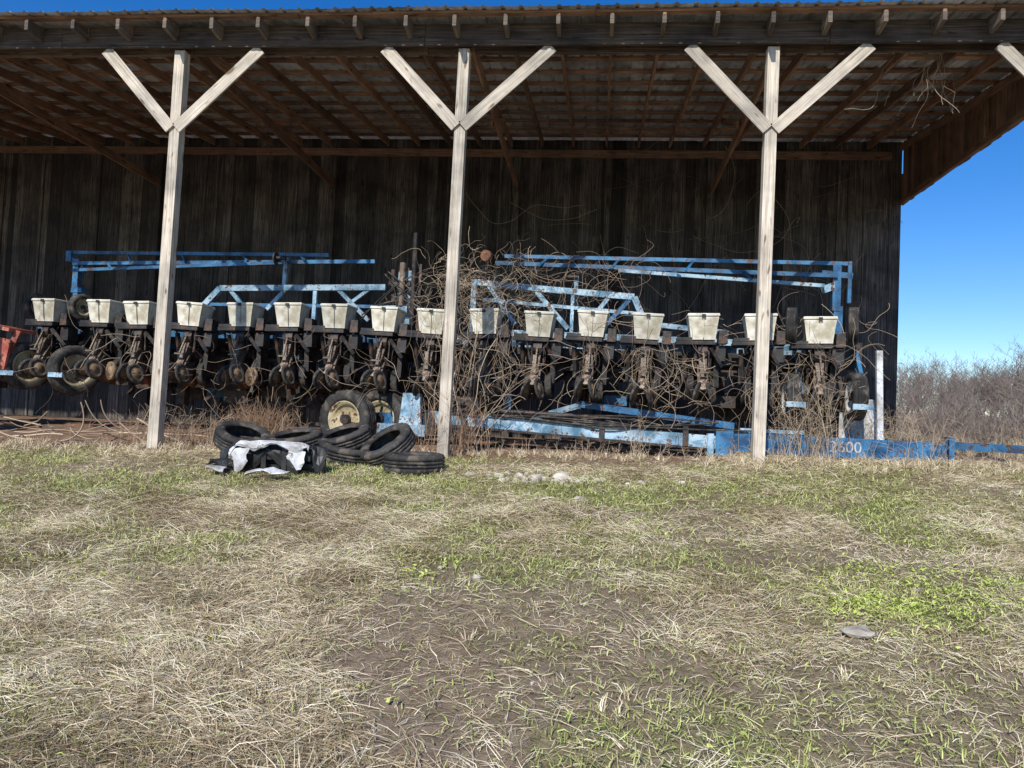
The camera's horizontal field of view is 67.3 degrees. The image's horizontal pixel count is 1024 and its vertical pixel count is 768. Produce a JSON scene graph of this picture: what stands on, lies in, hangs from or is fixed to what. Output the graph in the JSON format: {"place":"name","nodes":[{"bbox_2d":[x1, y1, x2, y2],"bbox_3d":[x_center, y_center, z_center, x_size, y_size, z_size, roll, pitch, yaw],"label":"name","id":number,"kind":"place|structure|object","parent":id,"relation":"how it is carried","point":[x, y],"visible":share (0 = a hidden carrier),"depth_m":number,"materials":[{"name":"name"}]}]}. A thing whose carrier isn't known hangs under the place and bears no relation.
{"place":"outdoors","nodes":[
{"label":"outdoors","id":0,"kind":"place"},
{"bbox_2d":[0,408,1023,767],"bbox_3d":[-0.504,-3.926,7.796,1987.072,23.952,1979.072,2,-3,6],"label":"ground","id":1,"kind":"structure","parent":0,"point":[434,624],"depth_m":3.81,"materials":[{"name":"plant"}]},
{"bbox_2d":[0,325,36,387],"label":"red farm implement","id":2,"kind":"object","parent":1,"relation":"on","point":[7,346],"visible":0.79,"depth_m":11.64,"materials":[{"name":"paint"}]},
{"bbox_2d":[213,420,270,449],"bbox_3d":[-3.247,0.657,9.275,0.657,0.210,0.657,16,15,-13],"label":"car tire","id":3,"kind":"object","parent":1,"relation":"on","point":[227,434],"visible":0.54,"depth_m":9.37,"materials":[{"name":"rubber"}]},
{"bbox_2d":[205,440,327,475],"bbox_3d":[-2.588,0.828,8.016,1.247,0.483,0.716,2,-3,3],"label":"torn plastic sheeting","id":4,"kind":"object","parent":1,"relation":"on","point":[273,457],"visible":0.99,"depth_m":8.07,"materials":[{"name":"white plastic"}]},
{"bbox_2d":[265,427,321,445],"bbox_3d":[-2.602,0.690,9.205,0.657,0.210,0.657,-5,9,6],"label":"car tire","id":5,"kind":"object","parent":1,"relation":"on","point":[309,435],"visible":0.53,"depth_m":9.16,"materials":[{"name":"rubber"}]},
{"bbox_2d":[319,440,374,465],"bbox_3d":[-1.927,0.810,8.976,0.657,0.210,0.657,12,4,7],"label":"car tire","id":6,"kind":"object","parent":1,"relation":"on","point":[338,455],"visible":0.4,"depth_m":8.67,"materials":[{"name":"rubber"}]},
{"bbox_2d":[317,422,371,449],"bbox_3d":[-2.021,0.662,9.265,0.657,0.210,0.657,-12,13,5],"label":"car tire","id":7,"kind":"object","parent":6,"relation":"on","point":[356,436],"visible":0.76,"depth_m":9.09,"materials":[{"name":"rubber"}]},
{"bbox_2d":[360,423,415,467],"bbox_3d":[-1.419,0.707,8.796,0.657,0.210,0.657,-41,24,-31],"label":"car tire","id":8,"kind":"object","parent":1,"relation":"on","point":[399,437],"visible":0.91,"depth_m":8.66,"materials":[{"name":"rubber"}]},
{"bbox_2d":[383,451,444,474],"bbox_3d":[-1.061,0.857,8.348,0.657,0.210,0.657,1,-1,6],"label":"car tire","id":9,"kind":"object","parent":1,"relation":"on","point":[415,462],"visible":0.95,"depth_m":8.08,"materials":[{"name":"rubber"}]},
{"bbox_2d":[5,53,959,453],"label":"dead vines","id":10,"kind":"object","parent":1,"relation":"on","point":[465,317],"visible":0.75,"depth_m":10.66,"materials":[{"name":"brown plant"}]},
{"bbox_2d":[6,472,980,736],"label":"limestone rocks","id":11,"kind":"object","parent":1,"relation":"on","point":[860,632],"visible":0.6,"depth_m":6.58,"materials":[{"name":"stone"}]},
{"bbox_2d":[0,400,1021,762],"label":"fallen branches","id":12,"kind":"object","parent":1,"relation":"on","point":[114,434],"visible":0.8,"depth_m":10.80,"materials":[{"name":"brown wood"}]},
{"bbox_2d":[0,0,1023,462],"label":"pole barn","id":13,"kind":"structure","parent":1,"relation":"on","point":[380,136],"depth_m":14.55,"materials":[{"name":"wood"},{"name":"galvanised steel"}]},
{"bbox_2d":[0,233,1023,461],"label":"row crop planter","id":14,"kind":"object","parent":1,"relation":"on","point":[387,337],"visible":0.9,"depth_m":11.10,"materials":[{"name":"blue metal"}]},
{"bbox_2d":[20,367,1023,468],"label":"dry weeds","id":15,"kind":"object","parent":1,"relation":"on","point":[262,423],"visible":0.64,"depth_m":9.87,"materials":[{"name":"beige plant"}]},
{"bbox_2d":[839,399,875,438],"bbox_3d":[4.583,0.529,10.203,0.458,0.850,0.200,2,-3,6],"label":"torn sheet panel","id":16,"kind":"object","parent":1,"relation":"on","point":[855,431],"visible":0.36,"depth_m":10.18,"materials":[{"name":"white metal"}]},
{"bbox_2d":[875,350,883,460],"bbox_3d":[4.732,0.332,9.904,0.102,1.533,0.102,2,-3,6],"label":"white vinyl post","id":17,"kind":"object","parent":1,"relation":"on","point":[879,380],"visible":0.64,"depth_m":9.90,"materials":[{"name":"white plastic"}]},
{"bbox_2d":[895,336,1023,454],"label":"distant trees","id":18,"kind":"object","parent":1,"relation":"on","point":[997,392],"visible":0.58,"depth_m":95.00,"materials":[{"name":"brown plant"}]},
{"bbox_2d":[0,0,1023,416],"label":"sky","id":19,"kind":"structure","parent":0,"point":[961,270],"materials":[{"name":"blue"}]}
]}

